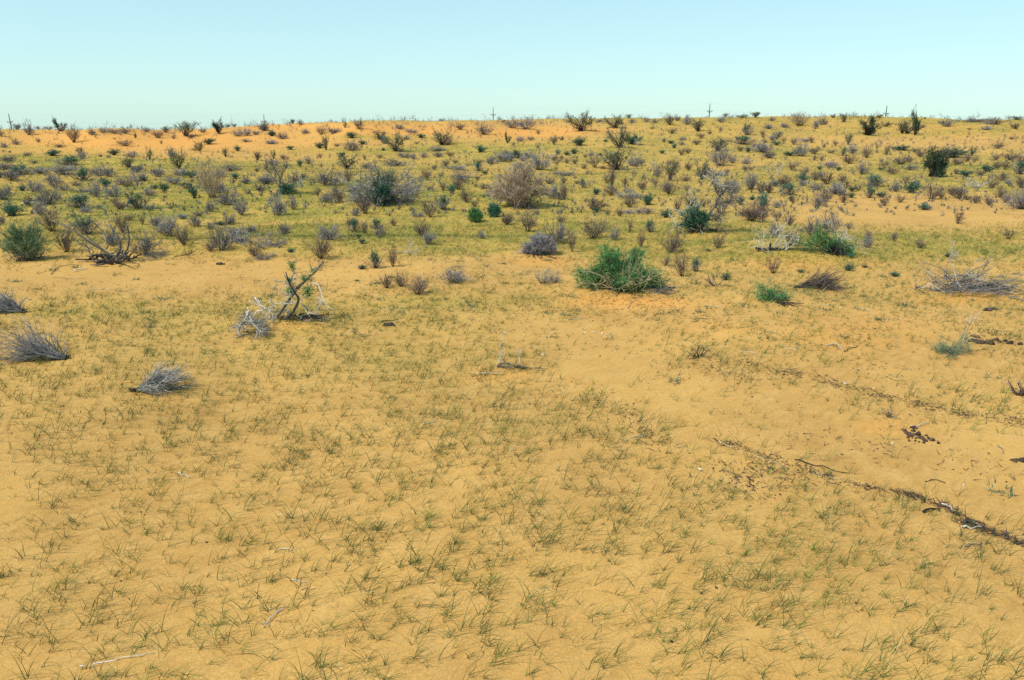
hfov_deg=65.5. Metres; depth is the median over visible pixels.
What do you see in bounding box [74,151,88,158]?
grey shrub
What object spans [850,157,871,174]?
grey shrub
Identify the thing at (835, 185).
grey shrub
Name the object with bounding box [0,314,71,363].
dead brush
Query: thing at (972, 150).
olive shrub
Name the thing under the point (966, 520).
stick
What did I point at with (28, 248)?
green bush
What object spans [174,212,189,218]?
grey shrub
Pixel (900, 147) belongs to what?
green bush
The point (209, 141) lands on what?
green bush
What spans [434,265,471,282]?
grey shrub
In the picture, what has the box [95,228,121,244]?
grey shrub
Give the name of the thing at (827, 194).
brown shrub
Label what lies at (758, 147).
grey shrub
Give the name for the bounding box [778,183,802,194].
mixed shrub
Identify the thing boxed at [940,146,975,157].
green bush
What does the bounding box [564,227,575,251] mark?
brown shrub
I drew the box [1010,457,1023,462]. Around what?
dung heap
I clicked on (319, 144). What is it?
green bush
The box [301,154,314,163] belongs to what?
grey shrub
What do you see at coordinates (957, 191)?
brown shrub
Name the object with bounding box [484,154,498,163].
grey shrub
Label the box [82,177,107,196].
grey shrub
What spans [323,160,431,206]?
mixed shrub
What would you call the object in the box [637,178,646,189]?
brown shrub
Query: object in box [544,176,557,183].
brown shrub
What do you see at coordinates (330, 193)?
brown shrub
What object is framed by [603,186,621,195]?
brown shrub
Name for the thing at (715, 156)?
grey shrub
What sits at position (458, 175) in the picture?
grey shrub
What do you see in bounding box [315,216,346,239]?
grey shrub
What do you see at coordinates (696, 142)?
brown shrub
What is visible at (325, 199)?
grey shrub
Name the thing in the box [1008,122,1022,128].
olive shrub
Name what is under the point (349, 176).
brown shrub
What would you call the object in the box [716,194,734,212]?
brown shrub
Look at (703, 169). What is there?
olive shrub
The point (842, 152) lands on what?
olive shrub
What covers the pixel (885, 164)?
brown shrub
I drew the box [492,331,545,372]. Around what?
dead branch
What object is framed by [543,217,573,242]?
grey shrub
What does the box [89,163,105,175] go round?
grey shrub
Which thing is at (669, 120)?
brown shrub
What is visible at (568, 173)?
grey shrub
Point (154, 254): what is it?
matted shrub
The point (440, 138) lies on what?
olive shrub
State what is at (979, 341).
dung heap
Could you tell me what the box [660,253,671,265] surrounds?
brown shrub
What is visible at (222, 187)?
grey shrub
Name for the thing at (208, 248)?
brown shrub
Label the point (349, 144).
grey shrub
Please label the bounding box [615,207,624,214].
brown shrub
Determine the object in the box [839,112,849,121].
olive shrub
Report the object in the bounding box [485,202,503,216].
green bush
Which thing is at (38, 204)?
grey shrub
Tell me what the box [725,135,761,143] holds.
mixed shrub
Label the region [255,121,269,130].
grey shrub
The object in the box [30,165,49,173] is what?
grey shrub
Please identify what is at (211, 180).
tan shrub
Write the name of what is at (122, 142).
brown shrub
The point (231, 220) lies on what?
grey shrub
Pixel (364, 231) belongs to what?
brown shrub
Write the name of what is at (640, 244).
brown shrub
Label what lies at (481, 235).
grey shrub
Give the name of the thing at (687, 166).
brown shrub
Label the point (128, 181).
tan shrub
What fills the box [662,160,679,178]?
olive shrub
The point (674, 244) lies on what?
brown shrub
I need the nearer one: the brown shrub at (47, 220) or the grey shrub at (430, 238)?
the grey shrub at (430, 238)
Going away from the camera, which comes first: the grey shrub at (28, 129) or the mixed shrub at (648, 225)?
the mixed shrub at (648, 225)
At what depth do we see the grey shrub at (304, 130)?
102.36 m
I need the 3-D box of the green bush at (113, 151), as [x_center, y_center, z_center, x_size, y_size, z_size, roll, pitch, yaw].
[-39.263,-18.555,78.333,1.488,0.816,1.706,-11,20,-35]
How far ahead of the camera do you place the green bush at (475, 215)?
30.64 m
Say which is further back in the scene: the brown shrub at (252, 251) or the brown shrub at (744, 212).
the brown shrub at (744, 212)
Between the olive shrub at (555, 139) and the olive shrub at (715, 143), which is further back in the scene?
the olive shrub at (555, 139)
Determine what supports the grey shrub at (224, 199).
on the ground at (914, 464)
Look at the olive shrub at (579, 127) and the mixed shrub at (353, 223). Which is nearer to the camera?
the mixed shrub at (353, 223)
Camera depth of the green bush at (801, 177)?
47.79 m
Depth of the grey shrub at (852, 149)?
73.20 m
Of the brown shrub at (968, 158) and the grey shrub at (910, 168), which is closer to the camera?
the grey shrub at (910, 168)
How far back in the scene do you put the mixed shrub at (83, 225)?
27.32 m
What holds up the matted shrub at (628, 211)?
on the ground at (914, 464)
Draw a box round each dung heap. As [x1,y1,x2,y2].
[382,322,394,325]
[902,428,921,438]
[906,432,939,443]
[967,338,994,344]
[983,307,995,310]
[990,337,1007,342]
[1006,340,1022,344]
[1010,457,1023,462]
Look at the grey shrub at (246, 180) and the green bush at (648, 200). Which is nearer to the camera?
the green bush at (648, 200)
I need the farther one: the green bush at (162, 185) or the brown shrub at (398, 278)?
the green bush at (162, 185)
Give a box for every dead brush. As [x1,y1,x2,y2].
[0,288,29,313]
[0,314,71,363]
[129,359,203,396]
[228,306,276,341]
[793,266,848,291]
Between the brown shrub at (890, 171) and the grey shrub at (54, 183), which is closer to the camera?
the grey shrub at (54, 183)
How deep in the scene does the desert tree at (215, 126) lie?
107.75 m
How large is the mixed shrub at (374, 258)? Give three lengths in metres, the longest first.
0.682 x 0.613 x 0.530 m
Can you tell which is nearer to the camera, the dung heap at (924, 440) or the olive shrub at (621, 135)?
the dung heap at (924, 440)
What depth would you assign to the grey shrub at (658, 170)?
52.62 m
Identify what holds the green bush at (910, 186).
on the ground at (914, 464)
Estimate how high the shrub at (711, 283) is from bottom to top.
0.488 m
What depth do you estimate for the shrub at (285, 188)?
39.43 m
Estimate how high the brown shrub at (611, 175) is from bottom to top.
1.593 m
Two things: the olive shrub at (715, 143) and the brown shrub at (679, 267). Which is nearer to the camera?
the brown shrub at (679, 267)
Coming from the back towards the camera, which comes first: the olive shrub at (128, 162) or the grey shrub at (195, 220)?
the olive shrub at (128, 162)
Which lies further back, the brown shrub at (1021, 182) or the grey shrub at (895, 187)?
the brown shrub at (1021, 182)
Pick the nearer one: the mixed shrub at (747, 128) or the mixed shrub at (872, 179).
the mixed shrub at (872, 179)
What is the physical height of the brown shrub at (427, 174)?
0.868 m
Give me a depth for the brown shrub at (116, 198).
37.19 m
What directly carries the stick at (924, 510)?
on the ground at (914, 464)
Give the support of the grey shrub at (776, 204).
on the ground at (914, 464)
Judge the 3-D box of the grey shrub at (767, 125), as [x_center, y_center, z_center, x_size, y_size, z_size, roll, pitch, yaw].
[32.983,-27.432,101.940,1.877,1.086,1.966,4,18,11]
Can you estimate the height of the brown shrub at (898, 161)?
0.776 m
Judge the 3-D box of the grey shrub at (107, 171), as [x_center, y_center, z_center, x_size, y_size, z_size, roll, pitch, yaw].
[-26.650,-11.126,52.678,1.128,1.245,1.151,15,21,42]
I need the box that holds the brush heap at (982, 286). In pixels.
[906,257,1023,301]
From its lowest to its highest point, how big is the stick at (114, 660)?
0.074 m
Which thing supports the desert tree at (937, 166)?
on the ground at (914, 464)
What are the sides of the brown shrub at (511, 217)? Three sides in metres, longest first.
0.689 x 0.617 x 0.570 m
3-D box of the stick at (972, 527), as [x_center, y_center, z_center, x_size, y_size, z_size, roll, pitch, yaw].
[4.697,1.903,8.146,0.259,0.072,0.108,-7,17,-23]
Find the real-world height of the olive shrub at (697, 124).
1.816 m
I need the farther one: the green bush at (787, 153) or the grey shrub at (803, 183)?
the green bush at (787, 153)
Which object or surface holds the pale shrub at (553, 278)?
on the ground at (914, 464)
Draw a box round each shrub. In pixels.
[0,153,17,161]
[0,161,14,169]
[0,166,23,179]
[0,182,18,199]
[6,163,38,174]
[11,139,21,144]
[20,179,43,191]
[22,119,34,134]
[22,193,35,205]
[26,206,65,231]
[29,197,47,213]
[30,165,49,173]
[33,181,63,204]
[40,162,80,174]
[42,173,58,181]
[43,175,65,186]
[46,226,78,251]
[51,154,86,164]
[57,184,68,190]
[58,193,97,207]
[63,120,81,142]
[66,166,96,180]
[68,215,101,233]
[69,188,90,192]
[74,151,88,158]
[77,204,95,212]
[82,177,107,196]
[87,127,95,134]
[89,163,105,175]
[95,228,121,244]
[100,164,117,176]
[103,181,124,196]
[106,127,122,132]
[106,196,122,203]
[108,199,127,209]
[112,175,136,186]
[112,210,134,232]
[116,139,133,145]
[118,156,135,167]
[121,127,132,133]
[124,149,142,156]
[124,188,151,209]
[124,213,136,220]
[124,229,168,253]
[125,168,148,180]
[129,161,146,171]
[138,212,146,224]
[140,187,158,195]
[141,249,169,257]
[142,201,155,210]
[145,145,152,159]
[146,210,181,236]
[147,213,162,225]
[149,166,167,176]
[152,128,167,137]
[160,126,174,132]
[163,174,184,183]
[164,145,175,156]
[167,148,186,168]
[170,166,189,175]
[171,221,197,244]
[174,120,200,135]
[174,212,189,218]
[176,180,191,188]
[186,158,231,197]
[186,211,202,226]
[192,139,205,150]
[199,239,217,251]
[203,216,238,250]
[203,220,215,228]
[205,182,234,192]
[205,199,217,210]
[210,167,230,176]
[213,187,241,204]
[219,162,241,170]
[220,229,283,245]
[221,146,227,156]
[221,208,235,224]
[221,224,258,234]
[230,198,249,214]
[239,177,250,183]
[240,125,251,135]
[242,240,263,255]
[252,250,278,259]
[254,174,274,183]
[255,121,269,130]
[255,242,271,248]
[258,121,270,130]
[265,234,287,247]
[268,191,287,216]
[274,131,288,138]
[277,220,293,235]
[288,171,302,183]
[288,194,298,209]
[299,127,309,133]
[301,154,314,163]
[303,230,336,258]
[308,166,341,184]
[314,123,329,133]
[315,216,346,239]
[318,191,334,202]
[319,189,343,197]
[320,133,329,149]
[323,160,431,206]
[324,125,342,133]
[326,183,345,202]
[335,151,362,168]
[336,137,361,150]
[342,166,355,181]
[348,217,365,230]
[350,207,360,215]
[352,117,365,128]
[353,195,370,213]
[359,162,374,168]
[359,221,367,232]
[363,248,384,267]
[367,218,382,229]
[370,129,387,139]
[370,183,396,204]
[371,223,387,237]
[373,273,394,287]
[377,172,401,183]
[381,129,404,150]
[381,157,406,165]
[385,245,399,266]
[388,218,398,225]
[389,268,410,286]
[395,123,405,128]
[397,151,414,157]
[398,238,425,253]
[400,180,421,194]
[400,275,432,294]
[406,129,418,132]
[411,209,424,216]
[411,214,430,235]
[416,198,439,216]
[418,151,429,157]
[419,168,431,179]
[419,228,438,244]
[428,145,445,151]
[433,127,455,144]
[434,151,444,156]
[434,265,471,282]
[436,194,448,209]
[438,181,445,190]
[442,136,460,144]
[444,149,454,156]
[445,165,467,169]
[446,168,473,180]
[452,176,467,189]
[454,122,466,129]
[455,184,477,202]
[470,121,493,133]
[473,162,483,170]
[476,229,486,238]
[481,159,551,209]
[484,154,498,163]
[493,150,516,161]
[498,211,516,224]
[502,211,513,223]
[504,117,520,127]
[510,149,523,157]
[511,160,526,168]
[511,205,540,231]
[513,117,537,128]
[516,231,558,258]
[519,155,528,160]
[520,150,536,157]
[523,146,554,169]
[536,266,550,285]
[543,180,562,198]
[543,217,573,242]
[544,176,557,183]
[549,134,557,144]
[550,270,563,282]
[552,213,567,221]
[553,171,578,175]
[555,183,570,199]
[563,110,596,130]
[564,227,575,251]
[576,214,619,238]
[578,177,588,186]
[579,193,612,210]
[583,153,600,167]
[596,144,639,169]
[602,114,624,127]
[602,125,630,147]
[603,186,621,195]
[607,161,616,186]
[610,222,621,239]
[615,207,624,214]
[616,189,641,198]
[620,175,629,184]
[620,194,640,206]
[620,205,656,213]
[625,151,642,166]
[627,217,633,231]
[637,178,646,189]
[637,226,645,246]
[644,217,658,231]
[652,164,663,176]
[654,227,687,252]
[657,175,687,193]
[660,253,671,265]
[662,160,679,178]
[664,115,676,124]
[667,249,692,275]
[673,192,682,211]
[680,114,693,124]
[681,191,698,205]
[685,161,695,169]
[687,139,702,144]
[690,118,706,131]
[690,256,700,271]
[692,158,713,178]
[699,196,707,206]
[700,274,723,286]
[705,144,733,165]
[706,137,731,150]
[707,170,728,175]
[711,233,728,248]
[712,208,721,220]
[716,115,725,121]
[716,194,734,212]
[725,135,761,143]
[725,181,740,191]
[734,198,767,220]
[739,156,752,163]
[740,122,756,134]
[743,166,758,189]
[745,203,762,220]
[748,175,754,192]
[750,140,773,152]
[750,142,773,151]
[750,211,804,252]
[753,205,774,221]
[755,181,768,192]
[755,193,770,209]
[756,191,773,204]
[759,148,773,157]
[760,151,776,157]
[763,182,774,192]
[764,123,775,128]
[765,256,780,272]
[766,206,782,220]
[768,133,777,140]
[768,220,783,236]
[769,131,783,138]
[771,200,780,207]
[775,161,786,176]
[776,173,797,185]
[778,121,791,127]
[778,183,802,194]
[780,211,797,224]
[781,110,811,125]
[782,228,799,245]
[786,159,797,169]
[792,138,809,155]
[798,166,809,174]
[798,179,806,185]
[803,214,820,234]
[807,146,823,153]
[809,192,828,205]
[810,169,823,178]
[811,181,825,189]
[812,116,819,128]
[813,187,836,200]
[815,207,842,232]
[816,172,842,183]
[819,117,828,124]
[822,160,838,167]
[827,183,847,193]
[828,183,847,193]
[836,191,850,202]
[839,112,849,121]
[839,144,848,155]
[839,151,858,163]
[839,179,851,187]
[844,132,854,144]
[845,143,858,152]
[845,221,853,228]
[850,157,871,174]
[855,173,894,185]
[860,144,873,157]
[860,230,873,247]
[863,184,875,197]
[877,196,888,205]
[878,158,889,167]
[881,121,892,126]
[881,144,891,154]
[885,164,902,173]
[888,182,900,191]
[890,228,901,241]
[892,154,911,164]
[894,194,906,202]
[896,120,910,133]
[897,123,921,133]
[901,174,913,182]
[902,164,919,170]
[911,237,927,247]
[914,148,927,156]
[918,180,945,198]
[939,118,958,126]
[946,184,974,198]
[946,185,959,192]
[947,157,965,164]
[947,240,960,262]
[954,210,966,223]
[961,117,991,121]
[962,152,972,160]
[967,181,992,187]
[968,147,979,155]
[970,193,983,202]
[981,126,994,129]
[982,120,995,124]
[984,194,995,204]
[985,116,1011,123]
[987,177,1001,187]
[988,153,1001,159]
[991,140,1007,148]
[991,170,1013,180]
[991,185,1006,196]
[997,227,1017,238]
[998,188,1014,202]
[999,160,1014,169]
[1000,151,1023,159]
[1000,186,1023,209]
[1008,115,1023,119]
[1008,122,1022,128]
[1009,174,1023,187]
[1010,159,1023,173]
[1015,152,1023,162]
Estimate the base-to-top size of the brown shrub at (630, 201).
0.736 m
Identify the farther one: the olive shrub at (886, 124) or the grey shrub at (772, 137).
the olive shrub at (886, 124)
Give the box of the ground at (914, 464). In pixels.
[0,116,1023,679]
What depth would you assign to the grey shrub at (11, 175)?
50.45 m
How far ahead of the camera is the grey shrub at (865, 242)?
24.21 m
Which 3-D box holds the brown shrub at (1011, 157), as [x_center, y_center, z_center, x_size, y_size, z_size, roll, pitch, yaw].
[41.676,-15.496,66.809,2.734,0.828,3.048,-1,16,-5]
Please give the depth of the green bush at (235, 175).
50.44 m
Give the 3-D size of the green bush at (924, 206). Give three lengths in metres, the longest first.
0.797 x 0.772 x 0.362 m
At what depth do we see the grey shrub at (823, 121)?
112.97 m
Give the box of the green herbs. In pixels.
[11,253,1023,497]
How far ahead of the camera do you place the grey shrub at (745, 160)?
65.12 m
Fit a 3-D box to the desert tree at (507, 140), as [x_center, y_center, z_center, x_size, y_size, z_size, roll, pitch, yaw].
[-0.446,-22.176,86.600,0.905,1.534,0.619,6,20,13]
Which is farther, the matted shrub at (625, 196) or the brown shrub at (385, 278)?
the matted shrub at (625, 196)
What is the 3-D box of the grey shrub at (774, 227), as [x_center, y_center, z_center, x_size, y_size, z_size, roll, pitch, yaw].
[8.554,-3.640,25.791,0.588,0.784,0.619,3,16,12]
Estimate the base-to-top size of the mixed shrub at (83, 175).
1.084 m
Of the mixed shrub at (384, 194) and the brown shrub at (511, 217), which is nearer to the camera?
the brown shrub at (511, 217)
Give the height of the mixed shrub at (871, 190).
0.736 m
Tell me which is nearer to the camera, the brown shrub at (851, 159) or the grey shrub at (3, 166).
the grey shrub at (3, 166)
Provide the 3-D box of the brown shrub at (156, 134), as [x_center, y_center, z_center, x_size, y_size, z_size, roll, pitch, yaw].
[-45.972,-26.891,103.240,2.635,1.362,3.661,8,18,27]
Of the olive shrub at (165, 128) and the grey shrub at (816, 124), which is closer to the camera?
the grey shrub at (816, 124)
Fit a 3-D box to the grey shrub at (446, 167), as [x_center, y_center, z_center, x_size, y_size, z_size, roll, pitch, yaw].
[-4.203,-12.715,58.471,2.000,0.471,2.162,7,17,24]
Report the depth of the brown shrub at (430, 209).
32.01 m
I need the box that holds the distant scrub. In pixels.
[0,110,1023,215]
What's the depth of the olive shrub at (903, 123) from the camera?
97.28 m
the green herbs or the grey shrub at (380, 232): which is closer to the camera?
the green herbs
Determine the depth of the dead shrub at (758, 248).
23.06 m
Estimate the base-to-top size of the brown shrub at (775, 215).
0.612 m
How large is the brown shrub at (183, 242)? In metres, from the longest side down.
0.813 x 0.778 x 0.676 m
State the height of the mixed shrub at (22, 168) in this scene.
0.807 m
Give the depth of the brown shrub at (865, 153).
69.83 m
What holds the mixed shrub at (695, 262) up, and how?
on the ground at (914, 464)
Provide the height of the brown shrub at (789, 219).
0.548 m
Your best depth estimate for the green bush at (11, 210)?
32.84 m
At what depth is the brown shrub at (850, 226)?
28.54 m
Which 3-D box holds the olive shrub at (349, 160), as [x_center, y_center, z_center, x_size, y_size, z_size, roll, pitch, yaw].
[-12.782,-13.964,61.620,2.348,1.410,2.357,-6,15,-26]
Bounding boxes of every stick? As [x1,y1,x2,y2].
[79,653,147,666]
[263,600,284,627]
[795,459,846,472]
[922,508,941,512]
[962,523,983,529]
[963,509,984,523]
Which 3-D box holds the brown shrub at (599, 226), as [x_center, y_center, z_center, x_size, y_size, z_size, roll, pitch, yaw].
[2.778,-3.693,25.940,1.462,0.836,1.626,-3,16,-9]
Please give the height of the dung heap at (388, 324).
0.100 m
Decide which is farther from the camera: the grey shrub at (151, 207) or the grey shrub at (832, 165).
the grey shrub at (832, 165)
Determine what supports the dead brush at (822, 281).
on the ground at (914, 464)
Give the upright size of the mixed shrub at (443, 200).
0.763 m
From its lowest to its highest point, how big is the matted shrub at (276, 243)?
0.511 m
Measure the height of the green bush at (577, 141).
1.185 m
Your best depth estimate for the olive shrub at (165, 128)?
110.43 m
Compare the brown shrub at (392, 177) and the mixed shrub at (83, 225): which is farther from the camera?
the brown shrub at (392, 177)
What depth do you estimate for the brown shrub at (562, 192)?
38.30 m
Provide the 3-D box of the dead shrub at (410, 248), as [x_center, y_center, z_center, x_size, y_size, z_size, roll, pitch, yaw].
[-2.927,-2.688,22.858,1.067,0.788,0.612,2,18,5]
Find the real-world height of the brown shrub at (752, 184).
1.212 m
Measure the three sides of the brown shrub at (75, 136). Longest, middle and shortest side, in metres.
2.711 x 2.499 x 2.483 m
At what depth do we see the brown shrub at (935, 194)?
38.21 m
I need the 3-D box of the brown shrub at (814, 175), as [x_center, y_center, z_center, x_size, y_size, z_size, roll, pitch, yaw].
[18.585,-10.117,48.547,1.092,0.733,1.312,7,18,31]
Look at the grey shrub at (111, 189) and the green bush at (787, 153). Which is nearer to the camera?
the grey shrub at (111, 189)
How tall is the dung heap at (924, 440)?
0.080 m
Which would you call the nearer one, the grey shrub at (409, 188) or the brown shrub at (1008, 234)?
the brown shrub at (1008, 234)
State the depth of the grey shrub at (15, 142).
95.07 m
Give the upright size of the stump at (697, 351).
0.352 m
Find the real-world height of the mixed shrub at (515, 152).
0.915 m
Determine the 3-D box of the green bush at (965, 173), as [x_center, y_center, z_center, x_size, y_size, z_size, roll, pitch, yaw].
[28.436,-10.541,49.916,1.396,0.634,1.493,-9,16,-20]
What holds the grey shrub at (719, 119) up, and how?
on the ground at (914, 464)
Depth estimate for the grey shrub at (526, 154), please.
69.85 m
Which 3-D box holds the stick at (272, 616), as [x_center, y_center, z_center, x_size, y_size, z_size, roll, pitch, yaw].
[-1.981,2.267,6.533,0.160,0.243,0.305,2,16,7]
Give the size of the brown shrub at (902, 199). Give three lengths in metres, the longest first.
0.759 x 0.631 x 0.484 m
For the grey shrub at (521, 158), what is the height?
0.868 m
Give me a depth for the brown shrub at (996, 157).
64.67 m
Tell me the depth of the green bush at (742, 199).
35.77 m
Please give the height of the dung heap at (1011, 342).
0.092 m
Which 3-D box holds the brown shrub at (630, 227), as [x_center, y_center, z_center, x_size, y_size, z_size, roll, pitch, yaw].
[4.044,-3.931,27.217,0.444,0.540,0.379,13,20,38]
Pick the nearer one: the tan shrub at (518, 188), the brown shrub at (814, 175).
the tan shrub at (518, 188)
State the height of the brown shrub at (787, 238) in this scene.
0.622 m
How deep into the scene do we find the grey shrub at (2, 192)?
38.48 m
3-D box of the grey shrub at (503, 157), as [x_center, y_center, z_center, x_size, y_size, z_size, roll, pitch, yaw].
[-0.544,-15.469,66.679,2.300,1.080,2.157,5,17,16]
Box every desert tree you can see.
[52,116,67,130]
[211,117,223,133]
[505,131,511,142]
[858,114,883,135]
[909,104,921,134]
[920,145,950,177]
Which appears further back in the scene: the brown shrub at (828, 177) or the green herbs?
the brown shrub at (828, 177)
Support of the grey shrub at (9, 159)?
on the ground at (914, 464)
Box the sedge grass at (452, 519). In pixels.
[0,337,1023,679]
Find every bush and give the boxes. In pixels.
[0,218,53,261]
[1,200,27,215]
[17,184,25,190]
[40,149,63,155]
[98,177,111,186]
[107,148,119,154]
[158,182,169,190]
[181,168,196,177]
[187,184,198,198]
[202,135,216,143]
[229,171,240,178]
[314,142,323,147]
[344,131,358,137]
[445,183,457,192]
[467,207,485,222]
[474,144,486,152]
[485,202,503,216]
[568,135,587,145]
[570,147,578,153]
[570,240,696,297]
[591,186,601,194]
[623,133,644,143]
[640,193,653,204]
[658,209,675,217]
[722,272,731,279]
[736,193,745,204]
[749,273,803,307]
[780,149,797,155]
[790,218,870,256]
[797,173,809,180]
[842,262,856,270]
[875,191,888,196]
[887,271,900,275]
[890,144,916,149]
[900,179,923,192]
[916,203,928,209]
[927,309,981,358]
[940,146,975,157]
[955,168,975,176]
[977,162,999,171]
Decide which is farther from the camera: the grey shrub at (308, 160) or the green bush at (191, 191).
the grey shrub at (308, 160)
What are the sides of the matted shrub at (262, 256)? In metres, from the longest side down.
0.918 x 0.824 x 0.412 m
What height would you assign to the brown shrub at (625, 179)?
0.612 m
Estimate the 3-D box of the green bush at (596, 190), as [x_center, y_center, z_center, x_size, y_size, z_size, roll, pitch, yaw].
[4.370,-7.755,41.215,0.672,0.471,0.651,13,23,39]
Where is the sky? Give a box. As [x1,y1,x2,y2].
[0,0,1023,129]
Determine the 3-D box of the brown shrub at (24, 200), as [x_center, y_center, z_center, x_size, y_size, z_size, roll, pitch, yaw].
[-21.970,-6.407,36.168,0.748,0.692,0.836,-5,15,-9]
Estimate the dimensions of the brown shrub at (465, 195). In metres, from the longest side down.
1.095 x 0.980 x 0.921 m
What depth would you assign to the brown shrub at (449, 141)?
86.70 m
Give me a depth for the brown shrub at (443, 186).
42.96 m
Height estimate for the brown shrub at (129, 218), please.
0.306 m
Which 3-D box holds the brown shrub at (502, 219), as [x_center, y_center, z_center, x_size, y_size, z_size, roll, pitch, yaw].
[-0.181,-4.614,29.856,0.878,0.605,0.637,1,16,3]
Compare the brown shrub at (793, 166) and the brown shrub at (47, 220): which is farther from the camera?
the brown shrub at (793, 166)
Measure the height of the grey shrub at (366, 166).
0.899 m
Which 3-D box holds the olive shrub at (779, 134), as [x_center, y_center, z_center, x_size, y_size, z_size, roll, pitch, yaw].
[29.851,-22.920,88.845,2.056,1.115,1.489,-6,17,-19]
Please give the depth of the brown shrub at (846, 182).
43.65 m
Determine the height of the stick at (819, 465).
0.175 m
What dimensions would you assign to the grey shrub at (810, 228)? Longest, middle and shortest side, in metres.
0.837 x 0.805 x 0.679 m
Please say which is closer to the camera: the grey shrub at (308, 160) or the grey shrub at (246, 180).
the grey shrub at (246, 180)
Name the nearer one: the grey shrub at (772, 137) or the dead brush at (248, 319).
the dead brush at (248, 319)
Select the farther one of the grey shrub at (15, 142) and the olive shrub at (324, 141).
the grey shrub at (15, 142)
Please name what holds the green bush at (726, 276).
on the ground at (914, 464)
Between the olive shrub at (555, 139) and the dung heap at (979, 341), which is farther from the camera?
the olive shrub at (555, 139)
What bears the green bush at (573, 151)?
on the ground at (914, 464)
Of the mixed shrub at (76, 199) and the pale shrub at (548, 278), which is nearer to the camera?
the pale shrub at (548, 278)
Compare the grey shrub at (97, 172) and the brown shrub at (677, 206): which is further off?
the grey shrub at (97, 172)
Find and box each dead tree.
[49,196,141,265]
[248,255,335,323]
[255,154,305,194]
[667,162,746,233]
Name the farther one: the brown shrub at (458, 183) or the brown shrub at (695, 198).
the brown shrub at (458, 183)
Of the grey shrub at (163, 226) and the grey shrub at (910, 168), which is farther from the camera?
the grey shrub at (910, 168)
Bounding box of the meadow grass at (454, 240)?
[0,116,1023,361]
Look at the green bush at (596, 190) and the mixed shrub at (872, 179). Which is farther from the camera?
the mixed shrub at (872, 179)
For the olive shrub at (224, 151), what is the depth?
73.80 m
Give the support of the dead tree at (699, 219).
on the ground at (914, 464)
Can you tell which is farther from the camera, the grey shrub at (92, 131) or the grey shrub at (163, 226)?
the grey shrub at (92, 131)
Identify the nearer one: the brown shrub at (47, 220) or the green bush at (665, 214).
the brown shrub at (47, 220)
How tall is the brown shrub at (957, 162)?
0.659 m
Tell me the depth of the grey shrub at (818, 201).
35.71 m
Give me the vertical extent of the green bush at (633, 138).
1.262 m
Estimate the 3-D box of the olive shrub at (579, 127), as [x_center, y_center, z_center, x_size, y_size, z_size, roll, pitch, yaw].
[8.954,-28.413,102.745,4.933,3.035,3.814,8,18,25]
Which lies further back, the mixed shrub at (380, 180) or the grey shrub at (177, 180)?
the grey shrub at (177, 180)
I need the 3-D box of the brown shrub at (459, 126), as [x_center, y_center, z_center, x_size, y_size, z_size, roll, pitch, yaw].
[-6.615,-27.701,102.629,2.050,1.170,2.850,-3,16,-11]
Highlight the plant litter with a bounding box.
[4,226,1023,642]
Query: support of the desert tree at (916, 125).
on the ground at (914, 464)
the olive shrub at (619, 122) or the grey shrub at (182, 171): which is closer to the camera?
the grey shrub at (182, 171)
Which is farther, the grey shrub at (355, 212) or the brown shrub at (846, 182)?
the brown shrub at (846, 182)
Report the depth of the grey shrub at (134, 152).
72.48 m
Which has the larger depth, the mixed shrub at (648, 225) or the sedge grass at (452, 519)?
the mixed shrub at (648, 225)
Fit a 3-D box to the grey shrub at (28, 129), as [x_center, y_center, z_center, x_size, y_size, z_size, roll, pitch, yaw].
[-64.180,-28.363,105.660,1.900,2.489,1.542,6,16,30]
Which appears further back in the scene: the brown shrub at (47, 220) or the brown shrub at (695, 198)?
the brown shrub at (695, 198)
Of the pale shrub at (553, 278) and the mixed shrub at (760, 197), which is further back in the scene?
the mixed shrub at (760, 197)
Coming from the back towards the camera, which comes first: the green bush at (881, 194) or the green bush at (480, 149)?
the green bush at (480, 149)
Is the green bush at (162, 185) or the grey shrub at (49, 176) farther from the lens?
the grey shrub at (49, 176)
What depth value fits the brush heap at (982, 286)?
18.86 m
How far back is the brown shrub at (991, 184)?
44.14 m
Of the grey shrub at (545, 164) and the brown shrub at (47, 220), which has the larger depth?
the grey shrub at (545, 164)
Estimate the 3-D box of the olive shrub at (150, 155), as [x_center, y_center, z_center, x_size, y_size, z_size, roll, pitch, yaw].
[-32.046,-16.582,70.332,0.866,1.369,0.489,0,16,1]
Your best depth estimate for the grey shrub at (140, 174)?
49.04 m
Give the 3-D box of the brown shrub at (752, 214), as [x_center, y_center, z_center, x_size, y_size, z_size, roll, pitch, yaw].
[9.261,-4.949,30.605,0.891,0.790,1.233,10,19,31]
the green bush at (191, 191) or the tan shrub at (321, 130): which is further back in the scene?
the tan shrub at (321, 130)
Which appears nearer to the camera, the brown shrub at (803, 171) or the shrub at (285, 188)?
the shrub at (285, 188)
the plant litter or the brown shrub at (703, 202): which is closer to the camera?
the plant litter
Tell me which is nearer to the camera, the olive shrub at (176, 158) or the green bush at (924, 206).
the green bush at (924, 206)
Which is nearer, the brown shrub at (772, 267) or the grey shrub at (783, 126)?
the brown shrub at (772, 267)
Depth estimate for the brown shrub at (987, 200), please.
36.66 m
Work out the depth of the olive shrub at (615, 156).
60.05 m
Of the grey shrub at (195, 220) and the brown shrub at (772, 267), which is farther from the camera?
the grey shrub at (195, 220)
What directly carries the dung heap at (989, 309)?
on the ground at (914, 464)
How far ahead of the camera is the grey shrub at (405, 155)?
79.30 m
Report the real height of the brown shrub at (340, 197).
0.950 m
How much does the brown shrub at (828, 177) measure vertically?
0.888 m

